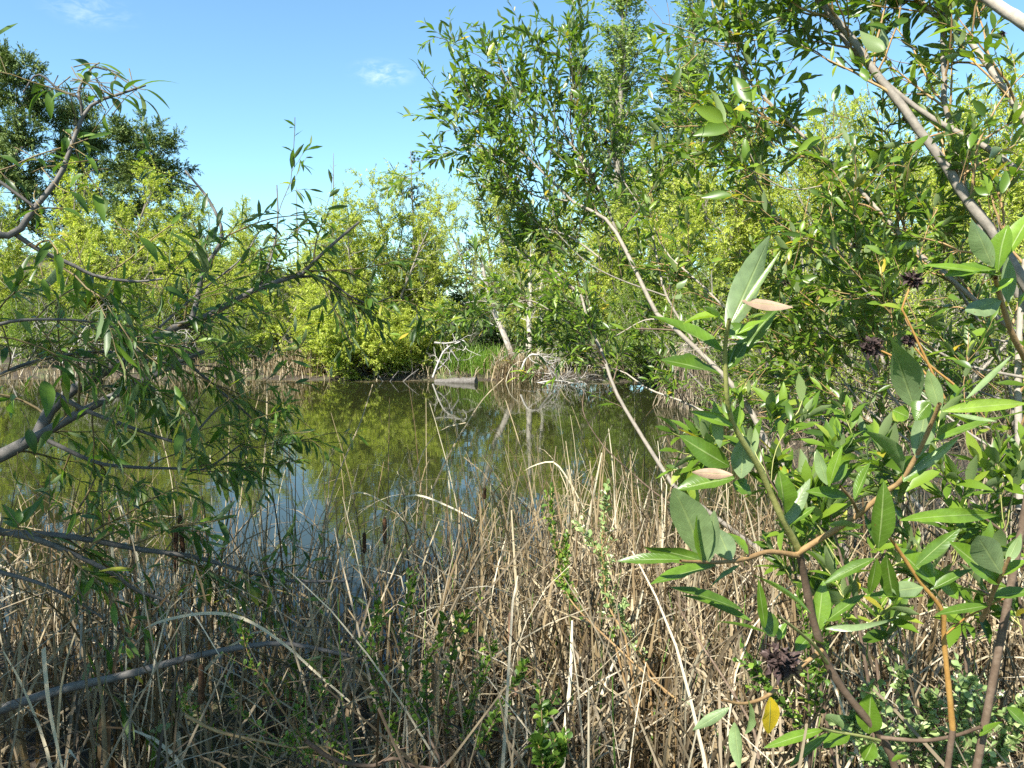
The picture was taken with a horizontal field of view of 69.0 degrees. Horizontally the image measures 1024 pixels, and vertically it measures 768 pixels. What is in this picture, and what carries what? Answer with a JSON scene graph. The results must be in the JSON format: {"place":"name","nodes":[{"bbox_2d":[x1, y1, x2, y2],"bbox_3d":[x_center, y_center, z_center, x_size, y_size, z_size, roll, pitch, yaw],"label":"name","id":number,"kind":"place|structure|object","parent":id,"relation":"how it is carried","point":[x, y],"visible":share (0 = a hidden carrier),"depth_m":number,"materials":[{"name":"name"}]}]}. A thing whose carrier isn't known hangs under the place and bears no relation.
{"place":"outdoors","nodes":[
{"label":"outdoors","id":0,"kind":"place"},
{"bbox_2d":[1,378,640,385],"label":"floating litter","id":1,"kind":"object","parent":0,"point":[344,380],"visible":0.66,"depth_m":26.53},
{"bbox_2d":[0,377,818,686],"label":"water","id":2,"kind":"structure","parent":0,"point":[534,407],"depth_m":11.86,"materials":[{"name":"green liquid"}]},
{"bbox_2d":[429,332,481,377],"bbox_3d":[-2.151,-1.246,26.736,2.287,2.236,1.356,0,5,0],"label":"dead branch","id":3,"kind":"object","parent":2,"relation":"on","point":[439,361],"visible":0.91,"depth_m":26.62,"materials":[{"name":"grey wood"}]},
{"bbox_2d":[434,377,477,383],"bbox_3d":[-1.955,-0.099,25.785,1.603,0.338,0.319,2,5,22],"label":"floating log","id":4,"kind":"object","parent":2,"relation":"in","point":[472,380],"visible":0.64,"depth_m":25.62,"materials":[{"name":"grey wood"}]},
{"bbox_2d":[413,340,544,376],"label":"shore grass","id":5,"kind":"structure","parent":0,"point":[475,363],"depth_m":28.13,"materials":[{"name":"plant"}]},
{"bbox_2d":[0,255,1023,767],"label":"ground","id":6,"kind":"structure","parent":0,"point":[228,689],"depth_m":4.33,"materials":[{"name":"soil"}]},
{"bbox_2d":[0,33,69,257],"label":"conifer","id":7,"kind":"object","parent":6,"relation":"on","point":[20,138],"visible":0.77,"depth_m":57.76,"materials":[{"name":"plant"}]},
{"bbox_2d":[0,280,72,363],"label":"bare brush","id":8,"kind":"object","parent":6,"relation":"on","point":[14,355],"visible":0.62,"depth_m":29.52,"materials":[{"name":"grey wood"}]},
{"bbox_2d":[41,646,62,767],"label":"reed blade","id":9,"kind":"object","parent":6,"relation":"on","point":[45,673],"visible":1,"depth_m":2.21,"materials":[{"name":"plant"}]},
{"bbox_2d":[0,269,107,366],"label":"shrub willow","id":10,"kind":"object","parent":6,"relation":"on","point":[13,328],"visible":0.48,"depth_m":30.45,"materials":[{"name":"green plant"}]},
{"bbox_2d":[0,187,109,358],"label":"willow","id":11,"kind":"object","parent":6,"relation":"on","point":[15,255],"visible":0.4,"depth_m":33.51,"materials":[{"name":"green plant"}]},
{"bbox_2d":[46,83,114,254],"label":"conifer","id":12,"kind":"object","parent":6,"relation":"on","point":[95,142],"visible":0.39,"depth_m":62.01,"materials":[{"name":"plant"}]},
{"bbox_2d":[54,304,113,369],"bbox_3d":[-16.397,-1.845,29.088,3.202,3.620,2.676,4,6,39],"label":"bare brush","id":13,"kind":"object","parent":6,"relation":"on","point":[83,331],"visible":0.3,"depth_m":29.02,"materials":[{"name":"grey wood"}]},
{"bbox_2d":[108,493,111,673],"bbox_3d":[-2.164,1.176,4.018,0.068,1.220,0.023,0,5,0],"label":"cattail","id":14,"kind":"object","parent":6,"relation":"on","point":[110,510],"visible":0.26,"depth_m":3.99,"materials":[{"name":"brown plant"}]},
{"bbox_2d":[22,156,210,348],"bbox_3d":[-20.336,-6.612,37.873,8.398,10.146,5.793,-4,6,-36],"label":"willow","id":15,"kind":"object","parent":6,"relation":"on","point":[76,226],"visible":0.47,"depth_m":36.97,"materials":[{"name":"green plant"}]},
{"bbox_2d":[82,108,204,266],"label":"conifer","id":16,"kind":"object","parent":6,"relation":"on","point":[120,168],"visible":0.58,"depth_m":55.71,"materials":[{"name":"plant"}]},
{"bbox_2d":[79,279,227,367],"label":"shrub willow","id":17,"kind":"object","parent":6,"relation":"on","point":[135,288],"visible":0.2,"depth_m":29.97,"materials":[{"name":"green plant"}]},
{"bbox_2d":[69,223,257,358],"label":"willow","id":18,"kind":"object","parent":6,"relation":"on","point":[170,281],"visible":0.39,"depth_m":32.64,"materials":[{"name":"green plant"}]},
{"bbox_2d":[141,301,206,359],"bbox_3d":[-13.369,-1.734,29.191,3.073,3.350,3.097,0,5,0],"label":"bare brush","id":19,"kind":"object","parent":6,"relation":"on","point":[171,338],"visible":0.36,"depth_m":29.00,"materials":[{"name":"grey wood"}]},
{"bbox_2d":[173,518,178,718],"bbox_3d":[-1.631,1.181,3.616,0.058,1.187,0.024,0,5,0],"label":"cattail","id":20,"kind":"object","parent":6,"relation":"on","point":[175,538],"visible":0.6,"depth_m":3.58,"materials":[{"name":"brown plant"}]},
{"bbox_2d":[177,509,199,718],"bbox_3d":[-1.657,1.163,3.812,0.074,1.205,0.027,1,5,9],"label":"cattail","id":21,"kind":"object","parent":6,"relation":"on","point":[181,540],"visible":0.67,"depth_m":3.79,"materials":[{"name":"brown plant"}]},
{"bbox_2d":[198,638,204,767],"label":"cattail","id":22,"kind":"object","parent":6,"relation":"on","point":[201,690],"visible":0.91,"depth_m":2.80,"materials":[{"name":"brown plant"}]},
{"bbox_2d":[0,23,442,767],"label":"drooping willow","id":23,"kind":"object","parent":6,"relation":"on","point":[128,349],"visible":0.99,"depth_m":3.15,"materials":[{"name":"green plant"}]},
{"bbox_2d":[168,187,274,334],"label":"willow","id":24,"kind":"object","parent":6,"relation":"on","point":[234,213],"visible":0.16,"depth_m":38.41,"materials":[{"name":"green plant"}]},
{"bbox_2d":[189,283,276,366],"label":"shrub willow","id":25,"kind":"object","parent":6,"relation":"on","point":[239,336],"visible":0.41,"depth_m":29.46,"materials":[{"name":"green plant"}]},
{"bbox_2d":[178,224,325,360],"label":"willow","id":26,"kind":"object","parent":6,"relation":"on","point":[259,296],"visible":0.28,"depth_m":32.40,"materials":[{"name":"green plant"}]},
{"bbox_2d":[177,618,341,767],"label":"brush","id":27,"kind":"object","parent":6,"relation":"on","point":[242,631],"visible":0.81,"depth_m":2.41,"materials":[{"name":"green plant"}]},
{"bbox_2d":[258,370,267,545],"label":"reed blade","id":28,"kind":"object","parent":6,"relation":"on","point":[259,541],"visible":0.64,"depth_m":4.48,"materials":[{"name":"plant"}]},
{"bbox_2d":[248,237,333,339],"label":"willow","id":29,"kind":"object","parent":6,"relation":"on","point":[293,280],"visible":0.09,"depth_m":40.16,"materials":[{"name":"green plant"}]},
{"bbox_2d":[0,339,630,381],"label":"reeds","id":30,"kind":"object","parent":6,"relation":"on","point":[506,373],"visible":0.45,"depth_m":27.30,"materials":[{"name":"plant"}]},
{"bbox_2d":[279,668,352,767],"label":"brush","id":31,"kind":"object","parent":6,"relation":"on","point":[291,740],"visible":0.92,"depth_m":2.18,"materials":[{"name":"green plant"}]},
{"bbox_2d":[287,298,376,377],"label":"willow","id":32,"kind":"object","parent":6,"relation":"on","point":[301,323],"visible":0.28,"depth_m":27.32,"materials":[{"name":"green plant"}]},
{"bbox_2d":[291,195,388,345],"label":"willow","id":33,"kind":"object","parent":6,"relation":"on","point":[361,256],"visible":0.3,"depth_m":29.99,"materials":[{"name":"green plant"}]},
{"bbox_2d":[251,272,467,380],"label":"willow","id":34,"kind":"object","parent":6,"relation":"on","point":[381,361],"visible":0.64,"depth_m":26.62,"materials":[{"name":"green plant"}]},
{"bbox_2d":[362,515,365,700],"bbox_3d":[-0.819,1.247,4.128,0.041,1.070,0.024,3,6,29],"label":"cattail","id":35,"kind":"object","parent":6,"relation":"on","point":[364,542],"visible":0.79,"depth_m":4.09,"materials":[{"name":"brown plant"}]},
{"bbox_2d":[289,158,463,333],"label":"willow","id":36,"kind":"object","parent":6,"relation":"on","point":[380,238],"visible":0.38,"depth_m":30.46,"materials":[{"name":"green plant"}]},
{"bbox_2d":[382,499,387,700],"bbox_3d":[-0.684,1.185,4.018,0.032,1.152,0.024,0,5,0],"label":"cattail","id":37,"kind":"object","parent":6,"relation":"on","point":[384,524],"visible":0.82,"depth_m":3.98,"materials":[{"name":"brown plant"}]},
{"bbox_2d":[366,216,465,359],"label":"willow","id":38,"kind":"object","parent":6,"relation":"on","point":[432,283],"visible":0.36,"depth_m":31.66,"materials":[{"name":"green plant"}]},
{"bbox_2d":[362,293,469,376],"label":"willow","id":39,"kind":"object","parent":6,"relation":"on","point":[420,359],"visible":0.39,"depth_m":27.75,"materials":[{"name":"green plant"}]},
{"bbox_2d":[388,150,454,324],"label":"fir","id":40,"kind":"object","parent":6,"relation":"on","point":[412,188],"visible":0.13,"depth_m":39.33,"materials":[{"name":"plant"}]},
{"bbox_2d":[345,565,530,767],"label":"brush","id":41,"kind":"object","parent":6,"relation":"on","point":[418,714],"visible":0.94,"depth_m":2.36,"materials":[{"name":"green plant"}]},
{"bbox_2d":[377,278,500,355],"bbox_3d":[-3.305,-2.717,32.821,5.678,4.123,5.198,4,6,35],"label":"shrub","id":42,"kind":"object","parent":6,"relation":"on","point":[463,287],"visible":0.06,"depth_m":33.81,"materials":[{"name":"green plant"}]},
{"bbox_2d":[428,298,493,364],"bbox_3d":[-2.540,-2.049,30.891,4.170,3.027,3.817,1,5,10],"label":"shrub","id":43,"kind":"object","parent":6,"relation":"on","point":[477,337],"visible":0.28,"depth_m":30.40,"materials":[{"name":"green plant"}]},
{"bbox_2d":[451,217,482,326],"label":"fir","id":44,"kind":"object","parent":6,"relation":"on","point":[468,263],"visible":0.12,"depth_m":37.60,"materials":[{"name":"plant"}]},
{"bbox_2d":[410,282,533,357],"bbox_3d":[-1.375,-2.613,32.593,5.404,3.897,5.903,1,5,8],"label":"shrub","id":45,"kind":"object","parent":6,"relation":"on","point":[497,337],"visible":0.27,"depth_m":32.44,"materials":[{"name":"green plant"}]},
{"bbox_2d":[457,237,520,369],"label":"leaning tree","id":46,"kind":"object","parent":6,"relation":"on","point":[501,327],"visible":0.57,"depth_m":27.35,"materials":[{"name":"grey plant"}]},
{"bbox_2d":[416,133,588,350],"bbox_3d":[-0.469,-6.446,36.462,8.413,11.431,8.142,0,5,1],"label":"willow","id":47,"kind":"object","parent":6,"relation":"on","point":[500,208],"visible":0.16,"depth_m":35.78,"materials":[{"name":"green plant"}]},
{"bbox_2d":[508,588,513,767],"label":"cattail","id":48,"kind":"object","parent":6,"relation":"on","point":[509,616],"visible":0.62,"depth_m":2.99},
{"bbox_2d":[0,377,1023,767],"bbox_3d":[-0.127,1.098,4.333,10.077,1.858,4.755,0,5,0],"label":"dry reeds","id":49,"kind":"object","parent":6,"relation":"on","point":[106,730],"visible":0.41,"depth_m":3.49,"materials":[{"name":"plant"}]},
{"bbox_2d":[59,565,123,656],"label":"reed blade","id":50,"kind":"object","parent":49,"relation":"in","point":[66,634],"visible":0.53,"depth_m":3.21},
{"bbox_2d":[110,505,146,655],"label":"reed blade","id":51,"kind":"object","parent":49,"relation":"in","point":[112,555],"visible":0.42,"depth_m":3.38,"materials":[{"name":"plant"}]},
{"bbox_2d":[106,602,281,722],"bbox_3d":[-1.287,1.109,3.040,0.684,0.322,0.086,-4,6,-36],"label":"reed blade","id":52,"kind":"object","parent":49,"relation":"attached to","point":[202,644],"visible":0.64,"depth_m":3.06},
{"bbox_2d":[182,562,206,655],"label":"reed blade","id":53,"kind":"object","parent":49,"relation":"in","point":[184,626],"visible":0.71,"depth_m":3.38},
{"bbox_2d":[130,612,349,701],"bbox_3d":[-1.026,0.975,2.750,0.971,0.252,0.025,2,5,17],"label":"reed blade","id":54,"kind":"object","parent":49,"relation":"on","point":[259,627],"visible":0.91,"depth_m":2.73,"materials":[{"name":"plant"}]},
{"bbox_2d":[184,698,419,767],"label":"bare stick","id":55,"kind":"object","parent":49,"relation":"on","point":[200,723],"visible":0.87,"depth_m":2.20,"materials":[{"name":"wood"}]},
{"bbox_2d":[314,384,372,614],"bbox_3d":[-1.029,0.674,4.492,0.062,1.318,0.495,4,6,35],"label":"reed blade","id":56,"kind":"object","parent":49,"relation":"on","point":[320,563],"visible":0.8,"depth_m":4.46,"materials":[{"name":"plant"}]},
{"bbox_2d":[319,492,403,545],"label":"reed blade","id":57,"kind":"object","parent":49,"relation":"on","point":[344,500],"visible":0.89,"depth_m":4.30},
{"bbox_2d":[304,732,468,767],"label":"bare stick","id":58,"kind":"object","parent":49,"relation":"on","point":[315,748],"visible":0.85,"depth_m":2.03,"materials":[{"name":"wood"}]},
{"bbox_2d":[380,494,476,613],"bbox_3d":[-0.479,0.961,4.076,0.602,0.734,0.060,2,5,20],"label":"reed blade","id":59,"kind":"object","parent":49,"relation":"in","point":[383,565],"visible":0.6,"depth_m":4.04,"materials":[{"name":"plant"}]},
{"bbox_2d":[398,422,465,601],"bbox_3d":[-0.491,0.778,4.547,0.424,1.088,0.027,-1,5,-14],"label":"reed blade","id":60,"kind":"object","parent":49,"relation":"on","point":[407,508],"visible":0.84,"depth_m":4.52,"materials":[{"name":"plant"}]},
{"bbox_2d":[413,378,503,593],"bbox_3d":[-0.347,0.628,4.692,0.690,1.306,0.053,-4,6,-36],"label":"reed blade","id":61,"kind":"object","parent":49,"relation":"in","point":[422,526],"visible":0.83,"depth_m":4.62,"materials":[{"name":"plant"}]},
{"bbox_2d":[504,461,583,555],"bbox_3d":[0.172,0.730,4.266,0.499,0.590,0.040,2,5,25],"label":"reed blade","id":62,"kind":"object","parent":49,"relation":"attached to","point":[513,489],"visible":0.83,"depth_m":4.30,"materials":[{"name":"plant"}]},
{"bbox_2d":[560,620,572,767],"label":"reed blade","id":63,"kind":"object","parent":49,"relation":"in","point":[570,678],"visible":0.65,"depth_m":2.70,"materials":[{"name":"plant"}]},
{"bbox_2d":[580,453,601,568],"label":"reed blade","id":64,"kind":"object","parent":49,"relation":"on","point":[583,550],"visible":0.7,"depth_m":4.32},
{"bbox_2d":[581,389,669,503],"bbox_3d":[0.731,0.432,4.901,0.182,0.741,0.858,-5,7,-44],"label":"bare stick","id":65,"kind":"object","parent":49,"relation":"in","point":[640,480],"visible":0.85,"depth_m":4.88,"materials":[{"name":"wood"}]},
{"bbox_2d":[600,606,693,694],"bbox_3d":[0.565,1.106,3.121,0.468,0.294,0.032,-2,6,-26],"label":"reed blade","id":66,"kind":"object","parent":49,"relation":"on","point":[609,673],"visible":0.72,"depth_m":3.07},
{"bbox_2d":[659,563,760,764],"bbox_3d":[0.641,0.862,2.421,0.121,0.372,0.680,-2,5,-17],"label":"bare stick","id":67,"kind":"object","parent":49,"relation":"on","point":[742,708],"visible":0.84,"depth_m":2.41,"materials":[{"name":"wood"}]},
{"bbox_2d":[513,642,519,767],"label":"cattail","id":68,"kind":"object","parent":6,"relation":"on","point":[516,688],"visible":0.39,"depth_m":2.61},
{"bbox_2d":[495,236,556,362],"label":"leaning tree","id":69,"kind":"object","parent":6,"relation":"on","point":[528,320],"visible":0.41,"depth_m":28.61,"materials":[{"name":"grey plant"}]},
{"bbox_2d":[490,242,564,361],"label":"willow","id":70,"kind":"object","parent":6,"relation":"on","point":[512,280],"visible":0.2,"depth_m":31.95,"materials":[{"name":"green plant"}]},
{"bbox_2d":[520,264,568,364],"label":"leaning tree","id":71,"kind":"object","parent":6,"relation":"on","point":[541,285],"visible":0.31,"depth_m":28.93,"materials":[{"name":"green plant"}]},
{"bbox_2d":[491,339,599,383],"bbox_3d":[1.466,-0.300,25.941,3.630,3.311,3.547,3,6,28],"label":"brush pile","id":72,"kind":"object","parent":6,"relation":"on","point":[544,357],"visible":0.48,"depth_m":25.80,"materials":[{"name":"grey wood"}]},
{"bbox_2d":[524,679,572,767],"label":"brush","id":73,"kind":"object","parent":6,"relation":"on","point":[541,751],"visible":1,"depth_m":1.80,"materials":[{"name":"green plant"}]},
{"bbox_2d":[520,148,582,334],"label":"fir","id":74,"kind":"object","parent":6,"relation":"on","point":[552,193],"visible":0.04,"depth_m":45.05,"materials":[{"name":"plant"}]},
{"bbox_2d":[94,519,1017,767],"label":"green shoots","id":75,"kind":"object","parent":6,"relation":"on","point":[363,752],"visible":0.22,"depth_m":3.13,"materials":[{"name":"plant"}]},
{"bbox_2d":[511,293,603,370],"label":"shrub willow","id":76,"kind":"object","parent":6,"relation":"on","point":[552,350],"visible":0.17,"depth_m":28.17,"materials":[{"name":"green plant"}]},
{"bbox_2d":[499,206,651,366],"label":"willow","id":77,"kind":"object","parent":6,"relation":"on","point":[593,263],"visible":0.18,"depth_m":29.17,"materials":[{"name":"green plant"}]},
{"bbox_2d":[543,256,670,377],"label":"shrub willow","id":78,"kind":"object","parent":6,"relation":"on","point":[596,349],"visible":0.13,"depth_m":25.83,"materials":[{"name":"green plant"}]},
{"bbox_2d":[541,482,676,767],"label":"brush","id":79,"kind":"object","parent":6,"relation":"on","point":[565,554],"visible":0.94,"depth_m":2.94,"materials":[{"name":"green plant"}]},
{"bbox_2d":[571,478,667,767],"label":"brush","id":80,"kind":"object","parent":6,"relation":"on","point":[605,579],"visible":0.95,"depth_m":2.90,"materials":[{"name":"green plant"}]},
{"bbox_2d":[550,0,709,313],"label":"poplar","id":81,"kind":"object","parent":6,"relation":"on","point":[624,49],"visible":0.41,"depth_m":33.51,"materials":[{"name":"green plant"}]},
{"bbox_2d":[592,292,693,383],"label":"shrub willow","id":82,"kind":"object","parent":6,"relation":"on","point":[638,366],"visible":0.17,"depth_m":24.68,"materials":[{"name":"green plant"}]},
{"bbox_2d":[561,166,746,379],"bbox_3d":[5.831,-4.081,27.918,7.655,8.321,7.409,-1,5,-8],"label":"willow","id":83,"kind":"object","parent":6,"relation":"on","point":[610,280],"visible":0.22,"depth_m":26.81,"materials":[{"name":"green plant"}]},
{"bbox_2d":[379,0,941,646],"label":"leaning willow","id":84,"kind":"object","parent":6,"relation":"on","point":[523,218],"visible":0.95,"depth_m":4.96,"materials":[{"name":"green plant"}]},
{"bbox_2d":[599,236,736,387],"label":"shrub willow","id":85,"kind":"object","parent":6,"relation":"on","point":[636,343],"visible":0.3,"depth_m":23.43,"materials":[{"name":"green plant"}]},
{"bbox_2d":[639,0,735,302],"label":"poplar","id":86,"kind":"object","parent":6,"relation":"on","point":[678,96],"visible":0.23,"depth_m":35.42,"materials":[{"name":"green plant"}]},
{"bbox_2d":[653,341,721,409],"bbox_3d":[4.464,-0.192,18.655,1.765,1.767,1.770,-5,7,-45],"label":"shaggy stump","id":87,"kind":"object","parent":6,"relation":"on","point":[693,372],"visible":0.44,"depth_m":18.38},
{"bbox_2d":[629,100,842,373],"bbox_3d":[7.896,-4.922,25.986,5.497,9.628,7.970,4,7,42],"label":"willow","id":88,"kind":"object","parent":6,"relation":"on","point":[746,227],"visible":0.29,"depth_m":24.40,"materials":[{"name":"green plant"}]},
{"bbox_2d":[642,250,839,425],"bbox_3d":[4.822,-0.863,15.469,4.023,3.687,4.781,3,6,29],"label":"shrub willow","id":89,"kind":"object","parent":6,"relation":"on","point":[711,350],"visible":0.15,"depth_m":14.77,"materials":[{"name":"green plant"}]},
{"bbox_2d":[732,582,847,767],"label":"brush","id":90,"kind":"object","parent":6,"relation":"on","point":[815,670],"visible":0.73,"depth_m":2.03,"materials":[{"name":"green plant"}]},
{"bbox_2d":[646,88,941,332],"bbox_3d":[10.945,-6.215,29.218,10.799,10.891,6.730,0,5,-3],"label":"willow","id":91,"kind":"object","parent":6,"relation":"on","point":[831,135],"visible":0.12,"depth_m":29.53,"materials":[{"name":"green plant"}]},
{"bbox_2d":[593,0,1023,584],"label":"grey willow","id":92,"kind":"object","parent":6,"relation":"on","point":[955,162],"visible":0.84,"depth_m":3.74,"materials":[{"name":"green plant"}]},
{"bbox_2d":[617,216,1023,767],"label":"willow sapling","id":93,"kind":"object","parent":6,"relation":"on","point":[704,537],"visible":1,"depth_m":1.23,"materials":[{"name":"green plant"}]},
{"bbox_2d":[940,598,1006,705],"bbox_3d":[0.842,0.462,1.264,0.083,0.423,0.262,-2,5,-19],"label":"bare stick","id":94,"kind":"object","parent":93,"relation":"on","point":[959,622],"visible":0.12,"depth_m":1.33,"materials":[{"name":"wood"}]},
{"bbox_2d":[715,178,958,437],"bbox_3d":[5.436,-1.359,12.513,3.817,4.996,4.484,4,6,36],"label":"shrub willow","id":95,"kind":"object","parent":6,"relation":"on","point":[878,359],"visible":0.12,"depth_m":12.72,"materials":[{"name":"green plant"}]},
{"bbox_2d":[655,373,1023,767],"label":"willow shrub","id":96,"kind":"object","parent":6,"relation":"on","point":[1009,466],"visible":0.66,"depth_m":2.09,"materials":[{"name":"green plant"}]},
{"bbox_2d":[859,335,925,375],"bbox_3d":[0.985,-0.062,1.900,0.203,0.131,0.066,0,5,0],"label":"seed stalk","id":97,"kind":"object","parent":96,"relation":"attached to","point":[874,350],"visible":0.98,"depth_m":1.89,"materials":[{"name":"black plant"}]},
{"bbox_2d":[900,270,945,398],"bbox_3d":[1.047,-0.125,1.897,0.131,0.328,0.058,0,5,0],"label":"seed stalk","id":98,"kind":"object","parent":96,"relation":"attached to","point":[917,281],"visible":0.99,"depth_m":1.89,"materials":[{"name":"orange plant"}]},
{"bbox_2d":[900,333,954,384],"bbox_3d":[1.118,-0.067,2.003,0.150,0.141,0.049,0,5,0],"label":"seed stalk","id":99,"kind":"object","parent":96,"relation":"attached to","point":[909,340],"visible":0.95,"depth_m":2.00,"materials":[{"name":"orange plant"}]},
{"bbox_2d":[698,328,1023,556],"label":"bank litter","id":100,"kind":"object","parent":6,"relation":"on","point":[904,448],"visible":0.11,"depth_m":9.80,"materials":[{"name":"plant"}]},
{"bbox_2d":[719,200,1023,449],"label":"shrub willow","id":101,"kind":"object","parent":6,"relation":"on","point":[975,377],"visible":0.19,"depth_m":11.16,"materials":[{"name":"green plant"}]},
{"bbox_2d":[767,83,1012,363],"bbox_3d":[10.316,-3.874,21.093,6.198,8.702,6.404,1,5,13],"label":"willow","id":102,"kind":"object","parent":6,"relation":"on","point":[856,127],"visible":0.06,"depth_m":20.78,"materials":[{"name":"green plant"}]},
{"bbox_2d":[828,652,1023,767],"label":"brush","id":103,"kind":"object","parent":6,"relation":"on","point":[968,689],"visible":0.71,"depth_m":1.77,"materials":[{"name":"green plant"}]},
{"bbox_2d":[867,45,1023,356],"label":"willow","id":104,"kind":"object","parent":6,"relation":"on","point":[965,101],"visible":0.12,"depth_m":17.75,"materials":[{"name":"green plant"}]},
{"bbox_2d":[871,91,1023,393],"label":"willow","id":105,"kind":"object","parent":6,"relation":"on","point":[1018,208],"visible":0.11,"depth_m":16.59,"materials":[{"name":"green plant"}]},
{"bbox_2d":[886,146,1023,433],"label":"shrub willow","id":106,"kind":"object","parent":6,"relation":"on","point":[955,330],"visible":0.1,"depth_m":12.34,"materials":[{"name":"green plant"}]},
{"bbox_2d":[0,0,1023,312],"label":"sky","id":107,"kind":"structure","parent":0,"point":[342,72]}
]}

